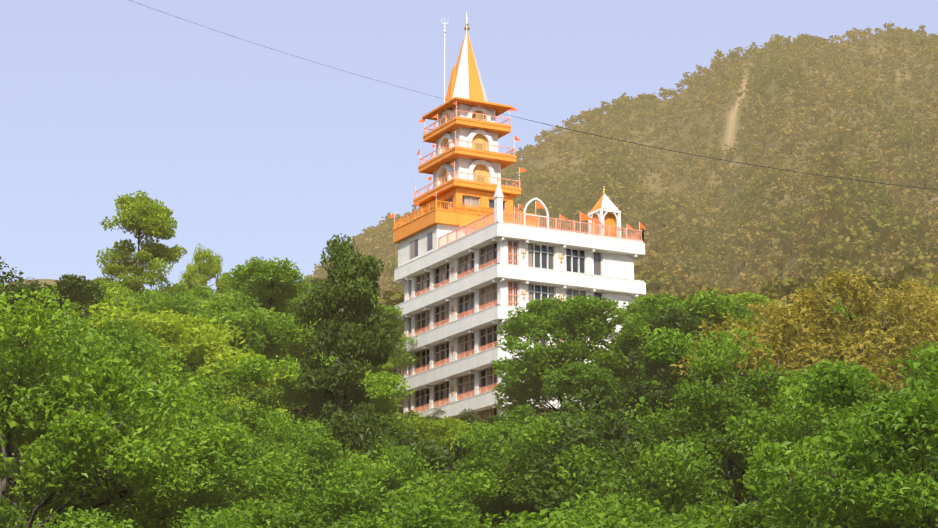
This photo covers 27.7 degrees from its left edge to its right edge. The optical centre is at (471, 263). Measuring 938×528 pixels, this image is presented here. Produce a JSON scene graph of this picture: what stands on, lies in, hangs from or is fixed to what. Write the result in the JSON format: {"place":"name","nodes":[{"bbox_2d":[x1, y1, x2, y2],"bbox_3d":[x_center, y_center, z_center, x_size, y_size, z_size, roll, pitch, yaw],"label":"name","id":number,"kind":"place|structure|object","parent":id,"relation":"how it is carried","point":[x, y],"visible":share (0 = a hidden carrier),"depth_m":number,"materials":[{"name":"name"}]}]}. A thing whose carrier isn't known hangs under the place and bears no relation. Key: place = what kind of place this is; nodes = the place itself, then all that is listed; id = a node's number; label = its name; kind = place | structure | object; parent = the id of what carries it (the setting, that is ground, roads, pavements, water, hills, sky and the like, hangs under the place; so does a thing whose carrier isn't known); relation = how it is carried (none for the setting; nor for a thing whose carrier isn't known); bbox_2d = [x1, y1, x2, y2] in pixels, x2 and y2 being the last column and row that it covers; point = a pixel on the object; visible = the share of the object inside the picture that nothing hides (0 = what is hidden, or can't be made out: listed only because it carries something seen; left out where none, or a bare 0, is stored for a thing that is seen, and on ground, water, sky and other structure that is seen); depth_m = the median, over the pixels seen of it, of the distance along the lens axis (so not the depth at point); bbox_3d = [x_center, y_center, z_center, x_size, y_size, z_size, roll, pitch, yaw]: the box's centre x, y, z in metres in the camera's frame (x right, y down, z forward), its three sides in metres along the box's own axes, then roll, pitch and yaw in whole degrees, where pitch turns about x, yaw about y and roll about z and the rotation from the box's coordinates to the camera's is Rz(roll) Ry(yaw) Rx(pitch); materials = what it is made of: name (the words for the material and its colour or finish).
{"place":"outdoors","nodes":[
{"label":"outdoors","id":0,"kind":"place"},
{"bbox_2d":[0,0,937,292],"label":"sky","id":1,"kind":"structure","parent":0,"point":[253,150],"materials":[{"name":"blue"}]},
{"bbox_2d":[7,38,937,526],"bbox_3d":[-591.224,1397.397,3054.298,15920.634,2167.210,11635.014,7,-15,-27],"label":"hillside","id":2,"kind":"structure","parent":0,"point":[731,124],"depth_m":1054.19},
{"bbox_2d":[2,455,32,527],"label":"sal tree","id":3,"kind":"object","parent":2,"relation":"on","point":[9,495],"visible":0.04,"depth_m":84.10,"materials":[{"name":"green plant"}]},
{"bbox_2d":[0,284,40,345],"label":"tree","id":4,"kind":"object","parent":2,"relation":"on","point":[9,316],"visible":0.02,"depth_m":119.91,"materials":[{"name":"green plant"}]},
{"bbox_2d":[25,284,64,301],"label":"sal tree","id":5,"kind":"object","parent":2,"relation":"on","point":[55,288],"visible":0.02,"depth_m":162.83,"materials":[{"name":"green plant"}]},
{"bbox_2d":[0,256,106,352],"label":"dark tree","id":6,"kind":"object","parent":2,"relation":"on","point":[78,289],"visible":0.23,"depth_m":118.75,"materials":[{"name":"green plant"}]},
{"bbox_2d":[0,429,142,527],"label":"tree","id":7,"kind":"object","parent":2,"relation":"on","point":[89,520],"visible":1,"depth_m":51.46,"materials":[{"name":"green plant"}]},
{"bbox_2d":[63,296,104,309],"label":"tree","id":8,"kind":"object","parent":2,"relation":"on","point":[75,304],"depth_m":139.03,"materials":[{"name":"green plant"}]},
{"bbox_2d":[73,287,140,324],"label":"tree","id":9,"kind":"object","parent":2,"relation":"on","point":[115,293],"visible":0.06,"depth_m":132.03,"materials":[{"name":"green plant"}]},
{"bbox_2d":[6,420,227,518],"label":"tree","id":10,"kind":"object","parent":2,"relation":"on","point":[20,500],"depth_m":83.58,"materials":[{"name":"green plant"}]},
{"bbox_2d":[75,293,159,320],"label":"sal tree","id":11,"kind":"object","parent":2,"relation":"on","point":[109,296],"visible":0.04,"depth_m":125.01,"materials":[{"name":"green plant"}]},
{"bbox_2d":[0,321,238,527],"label":"tree","id":12,"kind":"object","parent":2,"relation":"on","point":[97,352],"visible":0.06,"depth_m":69.33,"materials":[{"name":"green plant"}]},
{"bbox_2d":[92,280,160,305],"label":"sal tree","id":13,"kind":"object","parent":2,"relation":"on","point":[127,291],"depth_m":140.92,"materials":[{"name":"green plant"}]},
{"bbox_2d":[0,287,253,527],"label":"tree","id":14,"kind":"object","parent":2,"relation":"on","point":[129,447],"visible":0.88,"depth_m":56.06,"materials":[{"name":"green plant"}]},
{"bbox_2d":[0,318,276,519],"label":"tree","id":15,"kind":"object","parent":2,"relation":"on","point":[117,331],"visible":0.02,"depth_m":73.42,"materials":[{"name":"green plant"}]},
{"bbox_2d":[93,190,186,299],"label":"tree","id":16,"kind":"object","parent":2,"relation":"on","point":[145,215],"visible":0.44,"depth_m":150.47,"materials":[{"name":"green plant"}]},
{"bbox_2d":[73,294,219,380],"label":"sal tree","id":17,"kind":"object","parent":2,"relation":"on","point":[172,304],"visible":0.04,"depth_m":118.74,"materials":[{"name":"green plant"}]},
{"bbox_2d":[24,297,279,437],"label":"tree","id":18,"kind":"object","parent":2,"relation":"on","point":[189,341],"visible":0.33,"depth_m":98.81,"materials":[{"name":"green plant"}]},
{"bbox_2d":[7,420,298,527],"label":"tree","id":19,"kind":"object","parent":2,"relation":"on","point":[157,518],"visible":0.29,"depth_m":61.50,"materials":[{"name":"green plant"}]},
{"bbox_2d":[55,316,285,412],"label":"sal tree","id":20,"kind":"object","parent":2,"relation":"on","point":[92,325],"visible":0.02,"depth_m":107.65,"materials":[{"name":"green plant"}]},
{"bbox_2d":[142,286,211,303],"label":"sal tree","id":21,"kind":"object","parent":2,"relation":"on","point":[200,294],"visible":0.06,"depth_m":150.10,"materials":[{"name":"green plant"}]},
{"bbox_2d":[134,289,222,307],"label":"sal tree","id":22,"kind":"object","parent":2,"relation":"on","point":[152,293],"visible":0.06,"depth_m":142.57,"materials":[{"name":"green plant"}]},
{"bbox_2d":[168,283,217,295],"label":"sal tree","id":23,"kind":"object","parent":2,"relation":"on","point":[183,286],"depth_m":163.43,"materials":[{"name":"green plant"}]},
{"bbox_2d":[178,243,231,293],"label":"tree","id":24,"kind":"object","parent":2,"relation":"on","point":[200,268],"visible":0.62,"depth_m":167.30,"materials":[{"name":"green plant"}]},
{"bbox_2d":[184,289,238,299],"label":"sal tree","id":25,"kind":"object","parent":2,"relation":"on","point":[209,292],"depth_m":156.29,"materials":[{"name":"green plant"}]},
{"bbox_2d":[143,307,305,410],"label":"sal tree","id":26,"kind":"object","parent":2,"relation":"on","point":[266,332],"visible":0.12,"depth_m":109.24,"materials":[{"name":"green plant"}]},
{"bbox_2d":[188,507,262,527],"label":"tree","id":27,"kind":"object","parent":2,"relation":"on","point":[222,522],"visible":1,"depth_m":46.96,"materials":[{"name":"green plant"}]},
{"bbox_2d":[164,291,290,371],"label":"sal tree","id":28,"kind":"object","parent":2,"relation":"on","point":[230,305],"visible":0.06,"depth_m":125.54,"materials":[{"name":"green plant"}]},
{"bbox_2d":[200,293,314,389],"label":"tree","id":29,"kind":"object","parent":2,"relation":"on","point":[208,303],"depth_m":138.06,"materials":[{"name":"green plant"}]},
{"bbox_2d":[129,345,392,520],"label":"tree","id":30,"kind":"object","parent":2,"relation":"on","point":[252,414],"visible":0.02,"depth_m":81.61,"materials":[{"name":"green plant"}]},
{"bbox_2d":[202,385,320,458],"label":"tree","id":31,"kind":"object","parent":2,"relation":"on","point":[245,405],"depth_m":89.28,"materials":[{"name":"green plant"}]},
{"bbox_2d":[219,256,321,389],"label":"sal tree","id":32,"kind":"object","parent":2,"relation":"on","point":[269,284],"visible":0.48,"depth_m":130.35,"materials":[{"name":"green plant"}]},
{"bbox_2d":[225,282,320,301],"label":"sal tree","id":33,"kind":"object","parent":2,"relation":"on","point":[301,293],"depth_m":161.54,"materials":[{"name":"green plant"}]},
{"bbox_2d":[247,368,320,421],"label":"sal tree","id":34,"kind":"object","parent":2,"relation":"on","point":[291,411],"visible":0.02,"depth_m":117.89,"materials":[{"name":"green plant"}]},
{"bbox_2d":[279,316,321,414],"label":"sal tree","id":35,"kind":"object","parent":2,"relation":"on","point":[297,353],"visible":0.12,"depth_m":129.94,"materials":[{"name":"green plant"}]},
{"bbox_2d":[309,277,323,290],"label":"dark tree","id":36,"kind":"object","parent":2,"relation":"on","point":[312,281],"visible":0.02,"depth_m":182.38,"materials":[{"name":"green plant"}]},
{"bbox_2d":[237,420,410,496],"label":"tree","id":37,"kind":"object","parent":2,"relation":"on","point":[372,454],"visible":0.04,"depth_m":86.29,"materials":[{"name":"green plant"}]},
{"bbox_2d":[301,351,373,419],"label":"dark tree","id":38,"kind":"object","parent":2,"relation":"on","point":[305,410],"depth_m":124.45,"materials":[{"name":"green plant"}]},
{"bbox_2d":[266,352,414,444],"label":"sal tree","id":39,"kind":"object","parent":2,"relation":"on","point":[383,401],"visible":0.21,"depth_m":100.16,"materials":[{"name":"green plant"}]},
{"bbox_2d":[276,294,414,367],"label":"sal tree","id":40,"kind":"object","parent":2,"relation":"on","point":[397,360],"depth_m":149.30,"materials":[{"name":"green plant"}]},
{"bbox_2d":[292,233,401,459],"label":"dark tree","id":41,"kind":"object","parent":2,"relation":"on","point":[353,330],"visible":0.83,"depth_m":88.68,"materials":[{"name":"green plant"}]},
{"bbox_2d":[310,317,393,383],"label":"sal tree","id":42,"kind":"object","parent":2,"relation":"on","point":[383,368],"visible":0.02,"depth_m":139.69,"materials":[{"name":"green plant"}]},
{"bbox_2d":[169,451,535,527],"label":"tree","id":43,"kind":"object","parent":2,"relation":"on","point":[354,508],"visible":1,"depth_m":56.72,"materials":[{"name":"green plant"}]},
{"bbox_2d":[235,409,478,516],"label":"tree","id":44,"kind":"object","parent":2,"relation":"on","point":[314,452],"visible":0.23,"depth_m":76.74,"materials":[{"name":"green plant"}]},
{"bbox_2d":[367,350,396,403],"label":"dark tree","id":45,"kind":"object","parent":2,"relation":"on","point":[393,355],"visible":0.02,"depth_m":151.09,"materials":[{"name":"green plant"}]},
{"bbox_2d":[266,454,502,527],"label":"tree","id":46,"kind":"object","parent":2,"relation":"on","point":[474,485],"visible":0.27,"depth_m":62.95,"materials":[{"name":"green plant"}]},
{"bbox_2d":[381,412,412,445],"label":"sal tree","id":47,"kind":"object","parent":2,"relation":"on","point":[401,425],"depth_m":109.62,"materials":[{"name":"green plant"}]},
{"bbox_2d":[378,304,420,366],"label":"sal tree","id":48,"kind":"object","parent":2,"relation":"on","point":[393,311],"visible":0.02,"depth_m":160.38,"materials":[{"name":"green plant"}]},
{"bbox_2d":[401,410,428,435],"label":"dark tree","id":49,"kind":"object","parent":2,"relation":"on","point":[408,413],"visible":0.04,"depth_m":115.48,"materials":[{"name":"green plant"}]},
{"bbox_2d":[373,414,477,468],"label":"dark tree","id":50,"kind":"object","parent":2,"relation":"on","point":[459,452],"visible":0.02,"depth_m":91.00,"materials":[{"name":"green plant"}]},
{"bbox_2d":[421,408,450,433],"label":"dark tree","id":51,"kind":"object","parent":2,"relation":"on","point":[435,415],"visible":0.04,"depth_m":126.56,"materials":[{"name":"green plant"}]},
{"bbox_2d":[398,412,486,461],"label":"tree","id":52,"kind":"object","parent":2,"relation":"on","point":[446,429],"visible":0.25,"depth_m":102.03,"materials":[{"name":"green plant"}]},
{"bbox_2d":[390,414,567,474],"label":"dark tree","id":53,"kind":"object","parent":2,"relation":"on","point":[433,454],"visible":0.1,"depth_m":80.69,"materials":[{"name":"green plant"}]},
{"bbox_2d":[458,408,499,426],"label":"dark tree","id":54,"kind":"object","parent":2,"relation":"on","point":[472,417],"visible":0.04,"depth_m":122.95,"materials":[{"name":"green plant"}]},
{"bbox_2d":[448,432,509,469],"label":"tree","id":55,"kind":"object","parent":2,"relation":"on","point":[456,441],"depth_m":97.33,"materials":[{"name":"green plant"}]},
{"bbox_2d":[487,412,515,425],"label":"dark tree","id":56,"kind":"object","parent":2,"relation":"on","point":[492,420],"depth_m":115.03,"materials":[{"name":"green plant"}]},
{"bbox_2d":[480,412,535,434],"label":"sal tree","id":57,"kind":"object","parent":2,"relation":"on","point":[517,421],"visible":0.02,"depth_m":108.57,"materials":[{"name":"green plant"}]},
{"bbox_2d":[399,416,621,527],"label":"tree","id":58,"kind":"object","parent":2,"relation":"on","point":[497,461],"visible":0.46,"depth_m":71.86,"materials":[{"name":"green plant"}]},
{"bbox_2d":[389,14,645,424],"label":"temple building","id":59,"kind":"structure","parent":2,"relation":"on","point":[479,258],"depth_m":155.92,"materials":[{"name":"white paint"}]},
{"bbox_2d":[129,0,937,189],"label":"power cable","id":60,"kind":"object","parent":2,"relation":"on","point":[612,138],"visible":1,"depth_m":35.33,"materials":[{"name":"grey metal"}]},
{"bbox_2d":[466,421,633,468],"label":"sal tree","id":61,"kind":"object","parent":2,"relation":"on","point":[502,430],"visible":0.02,"depth_m":88.24,"materials":[{"name":"green plant"}]},
{"bbox_2d":[491,295,640,415],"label":"sal tree","id":62,"kind":"object","parent":2,"relation":"on","point":[578,317],"visible":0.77,"depth_m":122.83,"materials":[{"name":"green plant"}]},
{"bbox_2d":[515,410,622,438],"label":"sal tree","id":63,"kind":"object","parent":2,"relation":"on","point":[582,414],"visible":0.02,"depth_m":100.05,"materials":[{"name":"green plant"}]},
{"bbox_2d":[545,410,596,431],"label":"dark tree","id":64,"kind":"object","parent":2,"relation":"on","point":[563,421],"depth_m":91.50,"materials":[{"name":"green plant"}]},
{"bbox_2d":[209,23,937,374],"bbox_3d":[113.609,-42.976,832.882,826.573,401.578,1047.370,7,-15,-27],"label":"hill forest trees","id":65,"kind":"object","parent":2,"relation":"on","point":[883,221],"visible":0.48,"depth_m":878.10,"materials":[{"name":"green plant"}]},
{"bbox_2d":[497,361,674,434],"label":"sal tree","id":66,"kind":"object","parent":2,"relation":"on","point":[574,375],"visible":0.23,"depth_m":110.09,"materials":[{"name":"green plant"}]},
{"bbox_2d":[560,390,620,419],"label":"sal tree","id":67,"kind":"object","parent":2,"relation":"on","point":[600,404],"depth_m":119.64,"materials":[{"name":"green plant"}]},
{"bbox_2d":[478,417,745,523],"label":"dark tree","id":68,"kind":"object","parent":2,"relation":"on","point":[552,498],"visible":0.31,"depth_m":70.18,"materials":[{"name":"green plant"}]},
{"bbox_2d":[606,296,655,375],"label":"sal tree","id":69,"kind":"object","parent":2,"relation":"on","point":[630,308],"visible":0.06,"depth_m":141.92,"materials":[{"name":"green plant"}]},
{"bbox_2d":[573,292,693,379],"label":"sal tree","id":70,"kind":"object","parent":2,"relation":"on","point":[625,348],"visible":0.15,"depth_m":122.63,"materials":[{"name":"green plant"}]},
{"bbox_2d":[525,384,748,503],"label":"dark tree","id":71,"kind":"object","parent":2,"relation":"on","point":[619,436],"visible":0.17,"depth_m":79.05,"materials":[{"name":"green plant"}]},
{"bbox_2d":[614,311,665,384],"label":"sal tree","id":72,"kind":"object","parent":2,"relation":"on","point":[633,318],"visible":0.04,"depth_m":122.83,"materials":[{"name":"green plant"}]},
{"bbox_2d":[634,293,666,348],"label":"tree","id":73,"kind":"object","parent":2,"relation":"on","point":[649,296],"visible":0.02,"depth_m":164.46,"materials":[{"name":"green plant"}]},
{"bbox_2d":[623,408,687,435],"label":"sal tree","id":74,"kind":"object","parent":2,"relation":"on","point":[637,416],"depth_m":96.86,"materials":[{"name":"green plant"}]},
{"bbox_2d":[616,305,738,426],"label":"dark tree","id":75,"kind":"object","parent":2,"relation":"on","point":[683,323],"visible":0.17,"depth_m":104.08,"materials":[{"name":"green plant"}]},
{"bbox_2d":[502,432,870,527],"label":"tree","id":76,"kind":"object","parent":2,"relation":"on","point":[747,516],"visible":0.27,"depth_m":51.59,"materials":[{"name":"green plant"}]},
{"bbox_2d":[632,400,741,495],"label":"sal tree","id":77,"kind":"object","parent":2,"relation":"on","point":[685,416],"depth_m":89.31,"materials":[{"name":"green plant"}]},
{"bbox_2d":[619,300,758,416],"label":"sal tree","id":78,"kind":"object","parent":2,"relation":"on","point":[739,309],"depth_m":116.00,"materials":[{"name":"green plant"}]},
{"bbox_2d":[634,288,767,386],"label":"sal tree","id":79,"kind":"object","parent":2,"relation":"on","point":[705,306],"depth_m":112.81,"materials":[{"name":"green plant"}]},
{"bbox_2d":[549,324,884,518],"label":"tree","id":80,"kind":"object","parent":2,"relation":"on","point":[744,421],"visible":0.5,"depth_m":68.01,"materials":[{"name":"green plant"}]},
{"bbox_2d":[718,292,781,318],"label":"sal tree","id":81,"kind":"object","parent":2,"relation":"on","point":[743,298],"visible":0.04,"depth_m":145.05,"materials":[{"name":"green plant"}]},
{"bbox_2d":[727,301,817,372],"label":"olive tree","id":82,"kind":"object","parent":2,"relation":"on","point":[764,309],"depth_m":117.17,"materials":[{"name":"green plant"}]},
{"bbox_2d":[744,299,800,320],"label":"olive tree","id":83,"kind":"object","parent":2,"relation":"on","point":[752,305],"visible":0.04,"depth_m":142.13,"materials":[{"name":"yellow plant"}]},
{"bbox_2d":[648,303,913,422],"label":"olive tree","id":84,"kind":"object","parent":2,"relation":"on","point":[789,321],"visible":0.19,"depth_m":90.75,"materials":[{"name":"green plant"}]},
{"bbox_2d":[660,343,937,527],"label":"tree","id":85,"kind":"object","parent":2,"relation":"on","point":[902,492],"visible":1,"depth_m":40.39,"materials":[{"name":"green plant"}]},
{"bbox_2d":[716,365,884,503],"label":"tree","id":86,"kind":"object","parent":2,"relation":"on","point":[859,411],"visible":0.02,"depth_m":76.16,"materials":[{"name":"green plant"}]},
{"bbox_2d":[718,306,911,376],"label":"olive tree","id":87,"kind":"object","parent":2,"relation":"on","point":[756,316],"visible":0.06,"depth_m":109.55,"materials":[{"name":"green plant"}]},
{"bbox_2d":[746,303,913,401],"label":"olive tree","id":88,"kind":"object","parent":2,"relation":"on","point":[847,328],"visible":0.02,"depth_m":104.56,"materials":[{"name":"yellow plant"}]},
{"bbox_2d":[740,269,937,384],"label":"olive tree","id":89,"kind":"object","parent":2,"relation":"on","point":[861,300],"visible":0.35,"depth_m":99.47,"materials":[{"name":"brown plant"}]},
{"bbox_2d":[826,299,854,310],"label":"olive tree","id":90,"kind":"object","parent":2,"relation":"on","point":[830,304],"visible":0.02,"depth_m":155.89,"materials":[{"name":"yellow plant"}]},
{"bbox_2d":[755,321,934,397],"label":"olive tree","id":91,"kind":"object","parent":2,"relation":"on","point":[879,340],"visible":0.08,"depth_m":101.19,"materials":[{"name":"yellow plant"}]},
{"bbox_2d":[819,302,890,359],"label":"tree","id":92,"kind":"object","parent":2,"relation":"on","point":[840,307],"visible":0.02,"depth_m":134.18,"materials":[{"name":"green plant"}]},
{"bbox_2d":[826,287,937,389],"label":"olive tree","id":93,"kind":"object","parent":2,"relation":"on","point":[927,302],"visible":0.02,"depth_m":108.29,"materials":[{"name":"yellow plant"}]},
{"bbox_2d":[829,289,937,358],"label":"olive tree","id":94,"kind":"object","parent":2,"relation":"on","point":[918,293],"depth_m":123.17,"materials":[{"name":"yellow plant"}]},
{"bbox_2d":[836,295,937,370],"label":"olive tree","id":95,"kind":"object","parent":2,"relation":"on","point":[879,304],"depth_m":120.15,"materials":[{"name":"yellow plant"}]},
{"bbox_2d":[879,280,921,336],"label":"olive tree","id":96,"kind":"object","parent":2,"relation":"on","point":[892,291],"visible":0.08,"depth_m":149.44,"materials":[{"name":"yellow plant"}]},
{"bbox_2d":[872,292,930,312],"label":"olive tree","id":97,"kind":"object","parent":2,"relation":"on","point":[891,297],"depth_m":137.59,"materials":[{"name":"yellow plant"}]},
{"bbox_2d":[871,341,937,461],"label":"tree","id":98,"kind":"object","parent":2,"relation":"on","point":[924,358],"depth_m":82.67,"materials":[{"name":"green plant"}]},
{"bbox_2d":[889,301,937,387],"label":"olive tree","id":99,"kind":"object","parent":2,"relation":"on","point":[904,316],"visible":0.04,"depth_m":113.95,"materials":[{"name":"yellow plant"}]},
{"bbox_2d":[895,316,937,390],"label":"olive tree","id":100,"kind":"object","parent":2,"relation":"on","point":[931,336],"visible":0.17,"depth_m":104.89,"materials":[{"name":"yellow plant"}]},
{"bbox_2d":[902,284,937,295],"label":"olive tree","id":101,"kind":"object","parent":2,"relation":"on","point":[918,289],"visible":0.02,"depth_m":144.11,"materials":[{"name":"plant"}]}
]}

